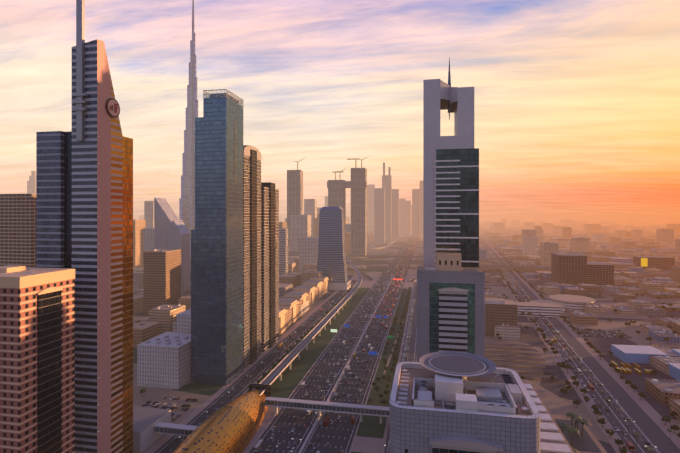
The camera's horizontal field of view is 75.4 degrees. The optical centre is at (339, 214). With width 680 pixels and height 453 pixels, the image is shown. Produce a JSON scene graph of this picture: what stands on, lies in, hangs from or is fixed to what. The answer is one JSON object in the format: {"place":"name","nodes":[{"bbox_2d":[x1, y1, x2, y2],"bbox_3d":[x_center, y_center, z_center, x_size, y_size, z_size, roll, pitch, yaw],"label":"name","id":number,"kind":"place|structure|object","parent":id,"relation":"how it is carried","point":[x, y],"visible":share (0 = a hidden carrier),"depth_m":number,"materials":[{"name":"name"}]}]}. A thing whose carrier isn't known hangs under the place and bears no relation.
{"place":"outdoors","nodes":[
{"label":"outdoors","id":0,"kind":"place"},
{"bbox_2d":[145,234,418,452],"bbox_3d":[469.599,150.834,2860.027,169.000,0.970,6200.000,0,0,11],"label":"roads","id":1,"kind":"structure","parent":0,"point":[368,434],"depth_m":410.39,"materials":[{"name":"grey asphalt"}]},
{"bbox_2d":[0,0,679,215],"label":"sky","id":2,"kind":"structure","parent":0,"point":[577,102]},
{"bbox_2d":[133,215,679,452],"bbox_3d":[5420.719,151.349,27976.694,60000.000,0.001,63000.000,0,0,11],"label":"ground","id":3,"kind":"structure","parent":0,"point":[554,399],"depth_m":523.42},
{"bbox_2d":[0,265,74,452],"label":"building","id":4,"kind":"structure","parent":3,"relation":"on","point":[37,360],"depth_m":200.30,"materials":[{"name":"concrete"}]},
{"bbox_2d":[36,0,132,452],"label":"skyscraper","id":5,"kind":"structure","parent":3,"relation":"on","point":[84,198],"depth_m":241.50,"materials":[{"name":"gold metal"}]},
{"bbox_2d":[137,309,190,388],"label":"white block","id":6,"kind":"structure","parent":3,"relation":"on","point":[163,360],"depth_m":386.98,"materials":[{"name":"white concrete"}]},
{"bbox_2d":[154,198,189,296],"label":"skyscraper","id":7,"kind":"structure","parent":3,"relation":"on","point":[171,231],"depth_m":708.82,"materials":[{"name":"grey glass"}]},
{"bbox_2d":[179,0,197,256],"bbox_3d":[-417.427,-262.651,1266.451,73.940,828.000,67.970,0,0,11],"label":"skyscraper","id":8,"kind":"structure","parent":3,"relation":"on","point":[187,207],"depth_m":1248.69,"materials":[{"name":"silver metal"}]},
{"bbox_2d":[0,157,422,274],"bbox_3d":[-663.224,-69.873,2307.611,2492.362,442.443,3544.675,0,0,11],"label":"skyline","id":9,"kind":"structure","parent":3,"relation":"on","point":[384,213],"depth_m":1478.02,"materials":[{"name":"grey concrete"}]},
{"bbox_2d":[191,89,243,385],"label":"glass tower","id":10,"kind":"structure","parent":3,"relation":"on","point":[217,296],"depth_m":392.83,"materials":[{"name":"grey"}]},
{"bbox_2d":[243,145,278,369],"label":"skyscraper","id":11,"kind":"structure","parent":3,"relation":"on","point":[260,266],"depth_m":465.85,"materials":[{"name":"brown"}]},
{"bbox_2d":[133,383,388,452],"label":"station","id":12,"kind":"object","parent":3,"relation":"on","point":[232,426],"visible":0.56,"depth_m":293.66,"materials":[{"name":"metal"}]},
{"bbox_2d":[279,276,328,334],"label":"low-rise buildings","id":13,"kind":"structure","parent":3,"relation":"on","point":[312,290],"depth_m":670.55,"materials":[{"name":"beige concrete"}]},
{"bbox_2d":[252,235,400,395],"bbox_3d":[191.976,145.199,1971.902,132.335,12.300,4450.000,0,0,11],"label":"viaduct","id":14,"kind":"object","parent":3,"relation":"on","point":[272,376],"visible":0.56,"depth_m":509.10,"materials":[{"name":"grey concrete"}]},
{"bbox_2d":[317,207,350,289],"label":"office tower","id":15,"kind":"structure","parent":3,"relation":"on","point":[331,253],"depth_m":888.18,"materials":[{"name":"concrete"}]},
{"bbox_2d":[141,240,657,452],"bbox_3d":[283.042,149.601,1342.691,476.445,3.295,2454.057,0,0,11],"label":"traffic","id":16,"kind":"object","parent":3,"relation":"on","point":[625,367],"visible":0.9,"depth_m":442.39,"materials":[{"name":"multicoloured metal"}]},
{"bbox_2d":[133,210,679,418],"bbox_3d":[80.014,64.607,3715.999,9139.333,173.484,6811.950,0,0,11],"label":"buildings","id":17,"kind":"structure","parent":3,"relation":"on","point":[159,301],"depth_m":829.20,"materials":[{"name":"beige concrete"}]},
{"bbox_2d":[140,233,679,452],"bbox_3d":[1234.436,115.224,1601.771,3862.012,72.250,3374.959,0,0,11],"label":"trees","id":18,"kind":"object","parent":3,"relation":"on","point":[577,419],"visible":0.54,"depth_m":420.19,"materials":[{"name":"green plant"}]},
{"bbox_2d":[179,250,655,452],"bbox_3d":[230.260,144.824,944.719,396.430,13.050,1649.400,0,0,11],"label":"street lights","id":19,"kind":"object","parent":3,"relation":"on","point":[399,353],"visible":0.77,"depth_m":457.45,"materials":[{"name":"silver metal"}]},
{"bbox_2d":[423,57,478,267],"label":"skyscraper","id":20,"kind":"structure","parent":3,"relation":"on","point":[450,194],"depth_m":314.06,"materials":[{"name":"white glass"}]},
{"bbox_2d":[389,351,606,452],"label":"building","id":21,"kind":"structure","parent":3,"relation":"on","point":[450,402],"depth_m":125.63,"materials":[{"name":"grey concrete"}]},
{"bbox_2d":[331,253,670,360],"bbox_3d":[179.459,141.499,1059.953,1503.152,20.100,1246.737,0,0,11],"label":"interchange","id":22,"kind":"structure","parent":3,"relation":"on","point":[486,267],"depth_m":1185.81,"materials":[{"name":"concrete"}]},
{"bbox_2d":[515,294,595,316],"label":"round buildings","id":23,"kind":"structure","parent":3,"relation":"on","point":[556,305],"depth_m":677.69,"materials":[{"name":"white concrete"}]},
{"bbox_2d":[551,239,674,284],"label":"buildings","id":24,"kind":"structure","parent":3,"relation":"on","point":[573,268],"depth_m":947.66,"materials":[{"name":"orange concrete"}]},
{"bbox_2d":[417,252,484,361],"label":"tower","id":25,"kind":"structure","parent":0,"point":[450,303],"depth_m":270.00,"materials":[{"name":"grey concrete"}]},
{"bbox_2d":[382,235,679,452],"bbox_3d":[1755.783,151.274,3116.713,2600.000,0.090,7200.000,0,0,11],"label":"road","id":26,"kind":"structure","parent":0,"point":[649,425],"depth_m":388.77,"materials":[{"name":"grey asphalt"}]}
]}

